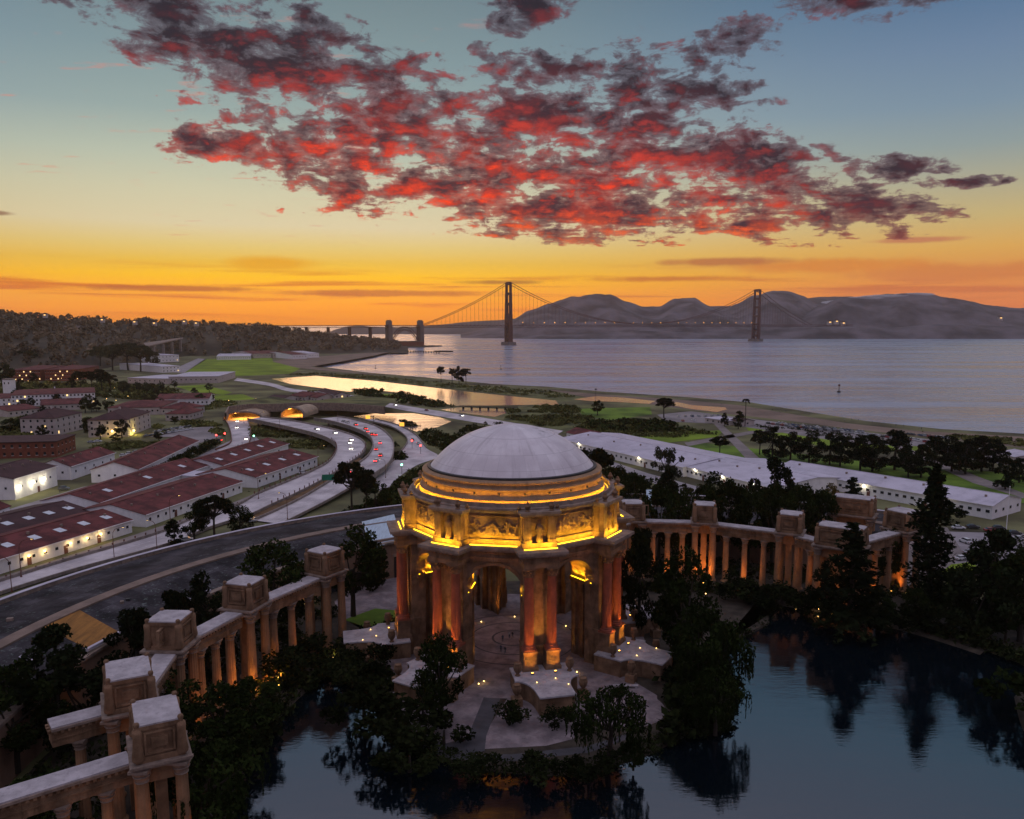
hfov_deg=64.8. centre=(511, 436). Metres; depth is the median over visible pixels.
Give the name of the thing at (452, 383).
dune scrub
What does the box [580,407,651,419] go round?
lawn
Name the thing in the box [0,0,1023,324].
sky
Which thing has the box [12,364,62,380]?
barracks
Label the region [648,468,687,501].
cypress tree
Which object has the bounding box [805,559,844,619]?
cypress tree
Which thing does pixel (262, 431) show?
ramp scrub
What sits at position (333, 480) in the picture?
lane marking
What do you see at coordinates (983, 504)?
long shed
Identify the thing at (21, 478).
warehouse
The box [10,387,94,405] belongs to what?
house
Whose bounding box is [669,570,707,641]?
broadleaf tree
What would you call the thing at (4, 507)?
shed
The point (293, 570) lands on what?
broadleaf tree
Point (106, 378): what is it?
cypress tree
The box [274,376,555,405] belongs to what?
marsh water
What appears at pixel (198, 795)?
willow tree
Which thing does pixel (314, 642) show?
shrub
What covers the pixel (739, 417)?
cypress tree
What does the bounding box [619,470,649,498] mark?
broadleaf tree
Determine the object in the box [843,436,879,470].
cypress tree
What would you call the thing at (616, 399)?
marsh water
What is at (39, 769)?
bank shrubs
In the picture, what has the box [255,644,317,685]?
shrub
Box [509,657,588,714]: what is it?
terrace planter
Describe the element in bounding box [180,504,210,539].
broadleaf tree
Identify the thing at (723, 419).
cypress tree
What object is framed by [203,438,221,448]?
shrub
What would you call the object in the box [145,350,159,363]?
broadleaf tree
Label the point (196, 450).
shrub
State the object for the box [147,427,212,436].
parking lot
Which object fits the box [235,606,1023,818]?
lagoon water
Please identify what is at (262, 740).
bank shrubs
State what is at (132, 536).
pavement
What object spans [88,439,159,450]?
town scrub
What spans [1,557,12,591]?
street lamp
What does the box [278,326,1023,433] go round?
bay water
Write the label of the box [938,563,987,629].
broadleaf tree
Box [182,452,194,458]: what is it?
shrub
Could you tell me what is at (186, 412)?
house
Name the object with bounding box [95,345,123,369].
cypress tree
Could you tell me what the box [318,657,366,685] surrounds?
shrub
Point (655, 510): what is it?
broadleaf tree
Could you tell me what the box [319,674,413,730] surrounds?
shrub
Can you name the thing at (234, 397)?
lawn
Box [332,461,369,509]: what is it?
cypress tree
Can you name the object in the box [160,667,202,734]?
broadleaf tree
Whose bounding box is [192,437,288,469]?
long shed
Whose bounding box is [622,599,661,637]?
terrace planter
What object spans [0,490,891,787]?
exhibition hall
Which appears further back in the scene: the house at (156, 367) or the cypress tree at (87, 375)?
the house at (156, 367)
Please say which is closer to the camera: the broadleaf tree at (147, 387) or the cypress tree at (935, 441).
the cypress tree at (935, 441)
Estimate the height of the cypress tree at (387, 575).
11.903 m
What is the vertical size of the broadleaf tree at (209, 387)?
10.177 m
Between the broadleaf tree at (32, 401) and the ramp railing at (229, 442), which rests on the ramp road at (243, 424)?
the ramp railing at (229, 442)
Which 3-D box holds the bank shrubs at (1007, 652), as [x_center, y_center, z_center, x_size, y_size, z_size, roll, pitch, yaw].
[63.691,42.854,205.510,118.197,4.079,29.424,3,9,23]
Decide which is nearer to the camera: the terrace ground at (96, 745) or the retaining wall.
the terrace ground at (96, 745)
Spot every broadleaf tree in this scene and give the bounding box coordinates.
[0,363,15,382]
[0,418,19,431]
[0,658,72,773]
[4,768,80,818]
[16,383,22,389]
[23,350,39,357]
[26,397,35,404]
[78,398,91,412]
[79,416,91,432]
[82,394,93,401]
[87,403,95,411]
[94,424,106,438]
[103,401,113,410]
[110,433,120,441]
[113,419,129,438]
[117,380,130,392]
[131,382,141,388]
[141,383,150,393]
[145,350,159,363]
[153,386,160,394]
[153,431,161,438]
[157,381,164,387]
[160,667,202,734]
[170,380,177,387]
[170,416,178,423]
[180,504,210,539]
[181,679,270,771]
[205,383,212,391]
[218,675,283,728]
[227,504,254,530]
[236,537,305,623]
[331,522,388,616]
[363,481,389,507]
[409,670,435,713]
[412,631,467,714]
[590,400,603,414]
[602,464,634,492]
[617,739,646,770]
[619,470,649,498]
[641,494,657,553]
[642,483,677,563]
[651,544,722,664]
[668,486,700,552]
[668,602,723,682]
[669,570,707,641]
[685,484,725,547]
[695,471,725,494]
[695,494,705,500]
[705,476,753,545]
[729,483,768,565]
[753,488,780,505]
[759,481,789,566]
[778,484,817,508]
[780,483,825,534]
[800,487,841,533]
[825,483,839,494]
[878,527,902,573]
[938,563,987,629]
[986,545,1023,642]
[989,602,1023,641]
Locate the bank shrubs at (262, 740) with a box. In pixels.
[194,613,394,818]
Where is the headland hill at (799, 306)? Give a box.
[720,291,826,328]
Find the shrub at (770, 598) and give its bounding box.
[752,594,784,611]
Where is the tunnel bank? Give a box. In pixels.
[232,396,396,405]
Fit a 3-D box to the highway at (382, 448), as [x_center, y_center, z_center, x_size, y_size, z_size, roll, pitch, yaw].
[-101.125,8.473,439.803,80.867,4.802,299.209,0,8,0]
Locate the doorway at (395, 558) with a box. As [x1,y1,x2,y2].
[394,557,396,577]
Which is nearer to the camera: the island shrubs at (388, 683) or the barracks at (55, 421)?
the island shrubs at (388, 683)
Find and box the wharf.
[408,350,452,352]
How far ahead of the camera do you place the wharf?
2125.20 m
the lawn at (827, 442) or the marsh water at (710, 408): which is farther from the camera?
the marsh water at (710, 408)
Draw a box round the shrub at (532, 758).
[508,748,565,787]
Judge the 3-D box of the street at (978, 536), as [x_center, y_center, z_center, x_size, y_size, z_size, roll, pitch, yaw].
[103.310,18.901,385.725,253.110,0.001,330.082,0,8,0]
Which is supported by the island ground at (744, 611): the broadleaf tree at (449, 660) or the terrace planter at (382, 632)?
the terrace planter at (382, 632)
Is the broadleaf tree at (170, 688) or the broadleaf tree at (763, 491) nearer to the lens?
the broadleaf tree at (170, 688)
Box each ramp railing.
[215,420,231,449]
[359,418,407,477]
[375,418,426,447]
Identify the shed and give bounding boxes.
[0,500,87,533]
[0,501,10,512]
[0,509,133,573]
[40,457,209,506]
[82,473,243,526]
[181,470,204,478]
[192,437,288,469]
[195,449,318,487]
[564,432,742,476]
[687,457,841,496]
[784,460,1021,519]
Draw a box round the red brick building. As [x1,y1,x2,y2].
[0,434,75,458]
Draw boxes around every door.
[27,556,31,564]
[64,545,67,553]
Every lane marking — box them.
[0,420,363,582]
[1,418,355,588]
[259,417,392,519]
[265,418,386,522]
[388,423,434,485]
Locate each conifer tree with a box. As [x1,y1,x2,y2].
[803,522,897,646]
[842,477,863,494]
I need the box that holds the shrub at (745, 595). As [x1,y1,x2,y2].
[725,575,771,602]
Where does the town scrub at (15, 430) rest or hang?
on the ground at (340, 503)
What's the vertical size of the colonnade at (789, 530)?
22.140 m
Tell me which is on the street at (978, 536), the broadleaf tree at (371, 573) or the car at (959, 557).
the car at (959, 557)
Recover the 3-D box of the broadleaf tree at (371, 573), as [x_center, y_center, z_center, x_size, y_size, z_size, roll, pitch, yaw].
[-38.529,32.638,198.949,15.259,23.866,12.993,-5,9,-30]
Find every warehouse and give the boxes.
[0,459,57,499]
[45,446,115,479]
[90,435,198,482]
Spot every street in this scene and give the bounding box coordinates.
[10,437,258,509]
[609,462,1023,564]
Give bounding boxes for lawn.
[177,385,231,394]
[185,358,299,375]
[215,394,253,399]
[346,608,394,628]
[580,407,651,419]
[632,430,721,442]
[688,441,1023,502]
[746,427,930,450]
[946,562,975,570]
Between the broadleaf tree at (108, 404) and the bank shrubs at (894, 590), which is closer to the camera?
the bank shrubs at (894, 590)
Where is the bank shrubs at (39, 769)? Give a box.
[25,596,337,818]
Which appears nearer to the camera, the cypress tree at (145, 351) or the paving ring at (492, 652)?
the paving ring at (492, 652)
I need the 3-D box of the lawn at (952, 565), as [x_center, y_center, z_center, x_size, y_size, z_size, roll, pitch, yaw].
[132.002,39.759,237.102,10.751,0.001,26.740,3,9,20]
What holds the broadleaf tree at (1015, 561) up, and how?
on the terrace ground at (1011, 635)
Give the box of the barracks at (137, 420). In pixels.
[86,407,150,436]
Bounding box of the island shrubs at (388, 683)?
[341,660,401,702]
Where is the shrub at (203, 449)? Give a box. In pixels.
[192,445,206,453]
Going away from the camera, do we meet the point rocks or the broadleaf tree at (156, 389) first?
the broadleaf tree at (156, 389)
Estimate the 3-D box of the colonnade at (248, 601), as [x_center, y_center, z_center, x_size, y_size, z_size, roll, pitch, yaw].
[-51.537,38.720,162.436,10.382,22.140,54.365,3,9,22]
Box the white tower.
[1,378,15,392]
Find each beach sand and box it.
[273,352,387,373]
[546,389,1023,447]
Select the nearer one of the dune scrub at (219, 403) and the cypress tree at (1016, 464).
the cypress tree at (1016, 464)
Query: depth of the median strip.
329.56 m
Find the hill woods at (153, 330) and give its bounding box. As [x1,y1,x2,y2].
[0,309,401,365]
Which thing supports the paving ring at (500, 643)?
on the plaza paving at (495, 678)
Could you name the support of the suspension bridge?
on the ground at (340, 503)
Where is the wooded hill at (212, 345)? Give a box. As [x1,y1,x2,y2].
[0,315,407,369]
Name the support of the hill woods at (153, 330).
on the wooded hill at (212, 345)
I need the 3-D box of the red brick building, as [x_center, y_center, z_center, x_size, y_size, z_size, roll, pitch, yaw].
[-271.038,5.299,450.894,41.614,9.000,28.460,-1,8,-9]
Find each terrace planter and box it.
[343,612,410,662]
[392,646,474,702]
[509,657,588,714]
[594,627,673,683]
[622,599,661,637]
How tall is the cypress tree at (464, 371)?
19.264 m
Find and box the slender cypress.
[898,462,961,604]
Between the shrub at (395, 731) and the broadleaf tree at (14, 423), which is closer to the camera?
the shrub at (395, 731)
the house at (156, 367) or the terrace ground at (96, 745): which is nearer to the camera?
the terrace ground at (96, 745)
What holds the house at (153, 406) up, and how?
on the ground at (340, 503)
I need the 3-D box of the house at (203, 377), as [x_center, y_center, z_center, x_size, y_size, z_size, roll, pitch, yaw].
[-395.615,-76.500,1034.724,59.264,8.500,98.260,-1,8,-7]
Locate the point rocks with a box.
[408,345,441,346]
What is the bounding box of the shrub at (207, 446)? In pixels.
[198,443,213,449]
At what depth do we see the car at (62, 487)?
353.36 m
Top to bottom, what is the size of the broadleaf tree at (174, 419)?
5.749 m
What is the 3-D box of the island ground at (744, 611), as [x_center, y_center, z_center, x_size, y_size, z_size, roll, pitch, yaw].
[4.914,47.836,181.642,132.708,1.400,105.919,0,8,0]
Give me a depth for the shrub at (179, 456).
423.85 m
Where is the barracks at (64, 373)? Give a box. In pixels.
[44,364,98,380]
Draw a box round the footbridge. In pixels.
[459,405,517,409]
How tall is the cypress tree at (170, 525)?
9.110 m
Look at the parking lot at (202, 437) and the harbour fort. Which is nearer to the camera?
the parking lot at (202, 437)
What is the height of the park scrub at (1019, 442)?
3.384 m
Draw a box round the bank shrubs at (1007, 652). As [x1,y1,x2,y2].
[623,578,1023,665]
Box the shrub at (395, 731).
[351,692,447,750]
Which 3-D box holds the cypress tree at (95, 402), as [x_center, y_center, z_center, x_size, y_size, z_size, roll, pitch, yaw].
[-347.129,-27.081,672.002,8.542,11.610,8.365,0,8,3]
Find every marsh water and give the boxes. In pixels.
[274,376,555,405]
[354,413,450,431]
[440,407,506,416]
[538,401,558,404]
[576,396,653,403]
[674,402,726,411]
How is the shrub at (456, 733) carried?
on the dark path at (483, 720)
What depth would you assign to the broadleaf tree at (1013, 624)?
182.82 m
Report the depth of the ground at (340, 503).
556.84 m
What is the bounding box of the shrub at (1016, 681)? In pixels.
[972,665,1023,710]
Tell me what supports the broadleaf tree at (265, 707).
on the terrace ground at (96, 745)
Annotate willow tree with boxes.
[149,734,271,818]
[563,683,652,760]
[676,617,755,699]
[690,667,751,735]
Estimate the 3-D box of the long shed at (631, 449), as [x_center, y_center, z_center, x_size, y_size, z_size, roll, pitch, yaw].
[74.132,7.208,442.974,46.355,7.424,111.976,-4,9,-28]
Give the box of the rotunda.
[387,423,634,671]
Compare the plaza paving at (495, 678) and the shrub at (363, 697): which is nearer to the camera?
the shrub at (363, 697)
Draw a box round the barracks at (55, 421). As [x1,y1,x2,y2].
[19,406,82,434]
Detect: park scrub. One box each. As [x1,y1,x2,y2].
[602,468,697,494]
[755,424,927,445]
[922,431,1023,445]
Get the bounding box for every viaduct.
[144,338,182,353]
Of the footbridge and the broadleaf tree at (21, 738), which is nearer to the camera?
the broadleaf tree at (21, 738)
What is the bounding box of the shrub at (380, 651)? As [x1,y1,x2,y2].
[341,641,397,676]
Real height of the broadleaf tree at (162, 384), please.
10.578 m
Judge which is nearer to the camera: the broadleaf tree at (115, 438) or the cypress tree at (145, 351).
the broadleaf tree at (115, 438)
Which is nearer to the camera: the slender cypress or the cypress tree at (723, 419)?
the slender cypress
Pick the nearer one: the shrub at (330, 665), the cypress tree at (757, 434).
the shrub at (330, 665)
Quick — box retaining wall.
[225,403,384,419]
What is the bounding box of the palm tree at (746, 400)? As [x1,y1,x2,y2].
[741,399,749,423]
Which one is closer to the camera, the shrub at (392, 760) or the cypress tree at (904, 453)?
the shrub at (392, 760)
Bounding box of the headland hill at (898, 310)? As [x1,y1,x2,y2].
[802,293,1023,327]
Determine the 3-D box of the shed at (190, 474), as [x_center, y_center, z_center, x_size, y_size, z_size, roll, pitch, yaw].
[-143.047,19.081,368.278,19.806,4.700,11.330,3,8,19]
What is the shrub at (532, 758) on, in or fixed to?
on the island ground at (744, 611)
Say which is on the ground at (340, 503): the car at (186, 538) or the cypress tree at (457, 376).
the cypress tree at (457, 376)
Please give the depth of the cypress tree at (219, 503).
268.85 m
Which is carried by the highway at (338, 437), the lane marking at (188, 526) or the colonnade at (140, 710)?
the lane marking at (188, 526)
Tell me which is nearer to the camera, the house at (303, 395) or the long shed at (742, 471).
the long shed at (742, 471)
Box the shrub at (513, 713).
[492,699,531,725]
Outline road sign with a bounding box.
[322,474,333,480]
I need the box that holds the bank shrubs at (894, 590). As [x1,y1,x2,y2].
[655,551,1023,631]
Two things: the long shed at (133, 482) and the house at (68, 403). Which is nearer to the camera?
the long shed at (133, 482)
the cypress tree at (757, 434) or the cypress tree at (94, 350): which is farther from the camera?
the cypress tree at (94, 350)
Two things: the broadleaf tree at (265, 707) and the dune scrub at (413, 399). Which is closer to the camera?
the broadleaf tree at (265, 707)
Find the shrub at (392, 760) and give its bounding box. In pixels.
[367,741,447,777]
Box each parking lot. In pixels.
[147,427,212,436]
[185,433,221,442]
[658,411,930,446]
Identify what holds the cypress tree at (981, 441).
on the ground at (340, 503)
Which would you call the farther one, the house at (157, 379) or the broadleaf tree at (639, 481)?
the house at (157, 379)
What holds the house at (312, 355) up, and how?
on the ground at (340, 503)
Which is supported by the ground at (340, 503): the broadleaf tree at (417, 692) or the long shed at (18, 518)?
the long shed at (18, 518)
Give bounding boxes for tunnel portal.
[223,408,270,420]
[280,404,317,417]
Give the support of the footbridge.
on the ground at (340, 503)
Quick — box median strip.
[254,457,360,516]
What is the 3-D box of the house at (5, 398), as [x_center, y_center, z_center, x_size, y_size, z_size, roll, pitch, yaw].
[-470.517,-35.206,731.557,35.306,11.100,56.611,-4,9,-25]
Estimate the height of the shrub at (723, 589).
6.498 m
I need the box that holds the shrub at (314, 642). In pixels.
[278,629,327,653]
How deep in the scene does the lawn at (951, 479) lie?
398.13 m
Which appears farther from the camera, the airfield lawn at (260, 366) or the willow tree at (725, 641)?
the airfield lawn at (260, 366)
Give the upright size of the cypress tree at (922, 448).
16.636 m
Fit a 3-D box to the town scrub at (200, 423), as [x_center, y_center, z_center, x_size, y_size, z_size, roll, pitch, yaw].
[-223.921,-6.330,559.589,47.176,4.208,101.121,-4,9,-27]
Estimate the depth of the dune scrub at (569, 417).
594.48 m
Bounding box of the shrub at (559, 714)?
[537,703,576,730]
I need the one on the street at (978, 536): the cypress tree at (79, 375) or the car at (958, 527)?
the car at (958, 527)
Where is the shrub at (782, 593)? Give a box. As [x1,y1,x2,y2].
[753,579,802,608]
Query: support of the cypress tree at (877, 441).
on the ground at (340, 503)
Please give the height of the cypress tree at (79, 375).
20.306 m
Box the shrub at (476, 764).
[448,749,502,783]
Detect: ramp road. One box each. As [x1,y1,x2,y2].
[218,418,250,450]
[366,419,437,490]
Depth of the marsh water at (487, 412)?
669.59 m
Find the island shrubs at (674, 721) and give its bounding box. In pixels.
[651,648,743,746]
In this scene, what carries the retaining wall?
on the tunnel bank
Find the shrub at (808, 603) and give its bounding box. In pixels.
[784,585,820,610]
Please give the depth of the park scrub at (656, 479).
358.05 m
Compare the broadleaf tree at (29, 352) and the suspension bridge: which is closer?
the broadleaf tree at (29, 352)
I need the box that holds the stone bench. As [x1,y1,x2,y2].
[613,684,637,687]
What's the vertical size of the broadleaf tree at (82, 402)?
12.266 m
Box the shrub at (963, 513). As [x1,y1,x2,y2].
[943,503,968,520]
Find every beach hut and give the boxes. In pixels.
[704,416,732,425]
[730,418,754,426]
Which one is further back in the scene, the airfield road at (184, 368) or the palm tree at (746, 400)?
the airfield road at (184, 368)
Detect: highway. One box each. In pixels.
[0,417,364,590]
[257,417,392,522]
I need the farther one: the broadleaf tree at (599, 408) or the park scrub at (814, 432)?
the broadleaf tree at (599, 408)
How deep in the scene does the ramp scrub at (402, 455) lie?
439.85 m
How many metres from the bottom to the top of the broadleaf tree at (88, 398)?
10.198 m
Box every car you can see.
[58,486,69,489]
[181,536,192,541]
[951,524,965,529]
[954,555,966,560]
[958,537,971,543]
[965,524,980,528]
[983,527,994,530]
[992,525,1005,529]
[1009,529,1022,534]
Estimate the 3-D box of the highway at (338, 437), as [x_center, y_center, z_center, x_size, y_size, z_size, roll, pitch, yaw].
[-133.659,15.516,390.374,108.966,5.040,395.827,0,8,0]
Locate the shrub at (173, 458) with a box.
[167,456,178,461]
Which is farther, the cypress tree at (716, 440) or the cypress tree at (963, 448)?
the cypress tree at (716, 440)
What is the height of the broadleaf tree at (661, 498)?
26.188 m
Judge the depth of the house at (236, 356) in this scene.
1630.55 m
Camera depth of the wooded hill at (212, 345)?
1837.29 m
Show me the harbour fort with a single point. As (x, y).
(412, 343)
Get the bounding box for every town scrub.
[0,380,179,399]
[0,414,33,435]
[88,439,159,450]
[151,419,226,435]
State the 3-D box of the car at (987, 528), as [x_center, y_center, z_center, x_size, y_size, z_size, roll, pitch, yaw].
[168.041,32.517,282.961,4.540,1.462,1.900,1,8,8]
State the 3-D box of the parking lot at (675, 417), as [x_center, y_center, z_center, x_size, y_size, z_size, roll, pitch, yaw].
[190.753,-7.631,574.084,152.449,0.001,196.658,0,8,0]
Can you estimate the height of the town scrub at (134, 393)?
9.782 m
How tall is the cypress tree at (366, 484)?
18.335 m
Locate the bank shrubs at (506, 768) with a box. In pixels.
[282,596,776,779]
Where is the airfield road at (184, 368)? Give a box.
[178,358,205,372]
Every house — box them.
[0,393,11,405]
[0,403,40,416]
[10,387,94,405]
[40,398,81,409]
[108,400,177,414]
[120,362,179,372]
[128,375,172,383]
[141,353,178,362]
[155,393,214,404]
[160,402,204,414]
[165,406,202,420]
[168,371,235,382]
[216,353,250,359]
[232,351,270,357]
[260,350,276,357]
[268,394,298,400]
[271,351,306,358]
[292,351,318,357]
[292,391,317,400]
[309,392,331,399]
[317,388,350,398]
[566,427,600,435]
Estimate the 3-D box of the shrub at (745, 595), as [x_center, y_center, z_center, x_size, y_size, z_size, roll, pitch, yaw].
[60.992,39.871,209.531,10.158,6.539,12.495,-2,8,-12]
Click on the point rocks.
(426, 346)
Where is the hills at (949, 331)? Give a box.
[513,324,1023,338]
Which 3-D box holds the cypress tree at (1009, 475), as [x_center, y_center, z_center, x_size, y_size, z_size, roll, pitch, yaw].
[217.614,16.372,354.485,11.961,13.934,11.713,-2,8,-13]
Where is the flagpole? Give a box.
[1005,486,1010,550]
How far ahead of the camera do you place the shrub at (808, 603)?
201.75 m
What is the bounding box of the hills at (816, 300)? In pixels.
[330,296,853,333]
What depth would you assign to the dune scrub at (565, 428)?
620.61 m
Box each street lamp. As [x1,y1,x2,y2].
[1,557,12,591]
[19,538,32,576]
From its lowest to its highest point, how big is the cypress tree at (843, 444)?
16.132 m
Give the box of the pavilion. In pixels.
[998,449,1023,463]
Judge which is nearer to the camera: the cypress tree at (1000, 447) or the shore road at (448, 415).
the cypress tree at (1000, 447)
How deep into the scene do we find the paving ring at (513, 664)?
177.40 m
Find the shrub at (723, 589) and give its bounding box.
[716,568,757,599]
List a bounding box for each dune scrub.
[204,399,240,409]
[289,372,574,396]
[351,387,454,407]
[504,404,720,435]
[505,403,716,437]
[585,417,689,432]
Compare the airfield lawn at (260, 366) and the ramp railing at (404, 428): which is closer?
the ramp railing at (404, 428)
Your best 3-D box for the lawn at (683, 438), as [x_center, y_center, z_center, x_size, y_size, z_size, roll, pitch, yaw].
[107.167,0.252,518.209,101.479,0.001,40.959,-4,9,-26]
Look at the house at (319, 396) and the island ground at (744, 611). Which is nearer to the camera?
the island ground at (744, 611)
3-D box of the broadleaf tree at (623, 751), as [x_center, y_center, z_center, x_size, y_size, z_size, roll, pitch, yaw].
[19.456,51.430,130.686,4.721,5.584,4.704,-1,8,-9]
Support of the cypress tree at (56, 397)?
on the ground at (340, 503)
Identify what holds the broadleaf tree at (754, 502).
on the terrace ground at (1011, 635)
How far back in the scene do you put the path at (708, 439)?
525.63 m
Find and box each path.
[364,590,396,611]
[410,697,499,755]
[419,734,631,760]
[685,429,810,445]
[715,424,758,457]
[865,432,1023,497]
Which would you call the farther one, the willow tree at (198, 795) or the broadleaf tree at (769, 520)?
the broadleaf tree at (769, 520)
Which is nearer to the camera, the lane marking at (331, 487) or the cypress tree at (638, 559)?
the cypress tree at (638, 559)
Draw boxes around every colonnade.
[0,652,193,818]
[139,543,348,739]
[619,491,921,605]
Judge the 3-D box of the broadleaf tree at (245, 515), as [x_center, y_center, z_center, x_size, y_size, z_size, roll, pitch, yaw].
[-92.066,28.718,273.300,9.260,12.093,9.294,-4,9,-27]
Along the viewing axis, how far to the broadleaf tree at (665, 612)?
167.78 m
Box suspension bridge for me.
[264,282,851,344]
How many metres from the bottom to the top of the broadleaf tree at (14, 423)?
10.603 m
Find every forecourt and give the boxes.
[335,577,396,620]
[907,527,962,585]
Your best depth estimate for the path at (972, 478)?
375.00 m
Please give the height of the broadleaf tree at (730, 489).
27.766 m
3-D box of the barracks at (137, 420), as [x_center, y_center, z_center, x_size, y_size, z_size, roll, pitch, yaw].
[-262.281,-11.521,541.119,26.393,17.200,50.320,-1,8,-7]
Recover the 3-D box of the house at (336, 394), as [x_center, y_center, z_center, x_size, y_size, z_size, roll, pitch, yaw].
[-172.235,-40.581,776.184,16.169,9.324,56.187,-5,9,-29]
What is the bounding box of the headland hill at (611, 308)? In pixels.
[461,294,748,337]
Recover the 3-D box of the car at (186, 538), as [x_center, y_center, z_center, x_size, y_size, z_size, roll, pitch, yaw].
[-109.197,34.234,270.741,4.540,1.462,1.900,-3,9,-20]
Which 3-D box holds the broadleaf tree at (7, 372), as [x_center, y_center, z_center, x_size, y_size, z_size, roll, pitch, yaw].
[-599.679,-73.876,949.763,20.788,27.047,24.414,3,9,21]
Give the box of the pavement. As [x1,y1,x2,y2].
[0,469,311,577]
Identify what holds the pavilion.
on the ground at (340, 503)
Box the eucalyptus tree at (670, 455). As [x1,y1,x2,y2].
[650,446,684,482]
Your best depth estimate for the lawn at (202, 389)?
892.95 m
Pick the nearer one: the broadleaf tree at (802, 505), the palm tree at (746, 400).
the broadleaf tree at (802, 505)
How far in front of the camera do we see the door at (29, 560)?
244.38 m
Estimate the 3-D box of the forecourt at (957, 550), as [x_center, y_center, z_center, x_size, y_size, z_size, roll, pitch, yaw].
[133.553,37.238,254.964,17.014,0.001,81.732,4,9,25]
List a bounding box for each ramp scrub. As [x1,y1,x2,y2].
[247,424,328,449]
[341,464,423,511]
[393,441,408,459]
[399,419,502,450]
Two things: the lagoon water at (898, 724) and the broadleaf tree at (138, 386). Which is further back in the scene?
the broadleaf tree at (138, 386)
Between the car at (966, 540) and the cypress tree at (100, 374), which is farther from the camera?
the cypress tree at (100, 374)
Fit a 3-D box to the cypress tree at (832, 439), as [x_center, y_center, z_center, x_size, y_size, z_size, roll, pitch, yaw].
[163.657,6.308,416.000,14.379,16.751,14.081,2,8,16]
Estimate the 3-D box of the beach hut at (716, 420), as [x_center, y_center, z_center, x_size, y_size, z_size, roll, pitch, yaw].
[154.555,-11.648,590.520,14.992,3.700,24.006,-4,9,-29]
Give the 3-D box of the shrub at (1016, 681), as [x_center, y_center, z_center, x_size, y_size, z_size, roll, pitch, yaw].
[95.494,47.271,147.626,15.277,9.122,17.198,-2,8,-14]
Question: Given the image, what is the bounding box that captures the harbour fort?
[393,341,423,345]
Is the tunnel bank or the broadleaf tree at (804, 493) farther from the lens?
the tunnel bank
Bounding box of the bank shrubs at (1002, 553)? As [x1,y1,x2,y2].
[961,535,1023,629]
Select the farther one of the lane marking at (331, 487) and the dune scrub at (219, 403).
the dune scrub at (219, 403)
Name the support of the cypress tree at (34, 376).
on the ground at (340, 503)
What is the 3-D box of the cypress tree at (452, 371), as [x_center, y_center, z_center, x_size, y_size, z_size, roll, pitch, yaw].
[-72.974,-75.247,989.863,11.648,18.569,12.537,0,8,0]
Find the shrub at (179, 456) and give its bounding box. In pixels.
[174,454,189,458]
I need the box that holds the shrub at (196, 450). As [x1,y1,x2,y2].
[185,447,201,457]
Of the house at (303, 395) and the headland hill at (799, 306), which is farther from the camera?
the headland hill at (799, 306)
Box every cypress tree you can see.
[0,622,102,753]
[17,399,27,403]
[28,372,39,381]
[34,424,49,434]
[52,394,59,398]
[65,377,76,387]
[70,371,85,386]
[84,371,94,386]
[86,346,105,365]
[90,369,113,390]
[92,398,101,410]
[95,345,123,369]
[97,606,151,667]
[102,375,117,389]
[112,342,140,369]
[125,345,153,371]
[161,589,201,674]
[163,519,182,544]
[177,569,239,671]
[191,494,234,534]
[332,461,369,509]
[354,469,377,507]
[360,547,389,588]
[437,366,444,373]
[448,368,455,381]
[453,366,463,381]
[461,368,470,376]
[581,447,614,472]
[621,526,664,629]
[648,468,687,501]
[655,397,675,417]
[709,436,729,452]
[721,412,728,426]
[733,411,744,428]
[748,455,803,494]
[750,429,768,454]
[757,426,786,457]
[775,431,804,460]
[792,433,826,462]
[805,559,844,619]
[817,433,841,464]
[829,435,852,466]
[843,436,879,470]
[852,434,894,471]
[876,429,914,469]
[892,445,924,477]
[906,444,938,477]
[918,435,953,467]
[933,435,974,471]
[943,528,1023,636]
[950,438,983,473]
[968,435,997,471]
[977,438,1012,469]
[988,459,1023,488]
[1010,458,1023,482]
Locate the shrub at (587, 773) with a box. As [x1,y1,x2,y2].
[560,743,616,783]
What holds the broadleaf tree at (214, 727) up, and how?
on the terrace ground at (96, 745)
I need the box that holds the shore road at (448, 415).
[234,378,561,433]
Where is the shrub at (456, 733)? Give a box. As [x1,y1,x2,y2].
[414,708,475,750]
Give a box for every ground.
[0,353,1023,784]
[26,608,362,818]
[304,581,783,775]
[623,557,1023,654]
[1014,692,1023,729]
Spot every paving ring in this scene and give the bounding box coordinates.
[474,615,570,664]
[474,622,519,654]
[492,630,519,645]
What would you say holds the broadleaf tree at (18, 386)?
on the ground at (340, 503)
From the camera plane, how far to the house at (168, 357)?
1529.33 m
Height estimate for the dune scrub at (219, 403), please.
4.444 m
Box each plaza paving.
[387,594,643,698]
[393,692,483,742]
[485,687,596,748]
[594,690,664,726]
[597,676,656,724]
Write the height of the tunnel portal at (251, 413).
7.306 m
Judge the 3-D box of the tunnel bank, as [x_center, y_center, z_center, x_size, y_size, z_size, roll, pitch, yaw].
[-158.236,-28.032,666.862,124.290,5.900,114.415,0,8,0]
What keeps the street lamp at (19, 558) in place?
on the street at (203, 454)

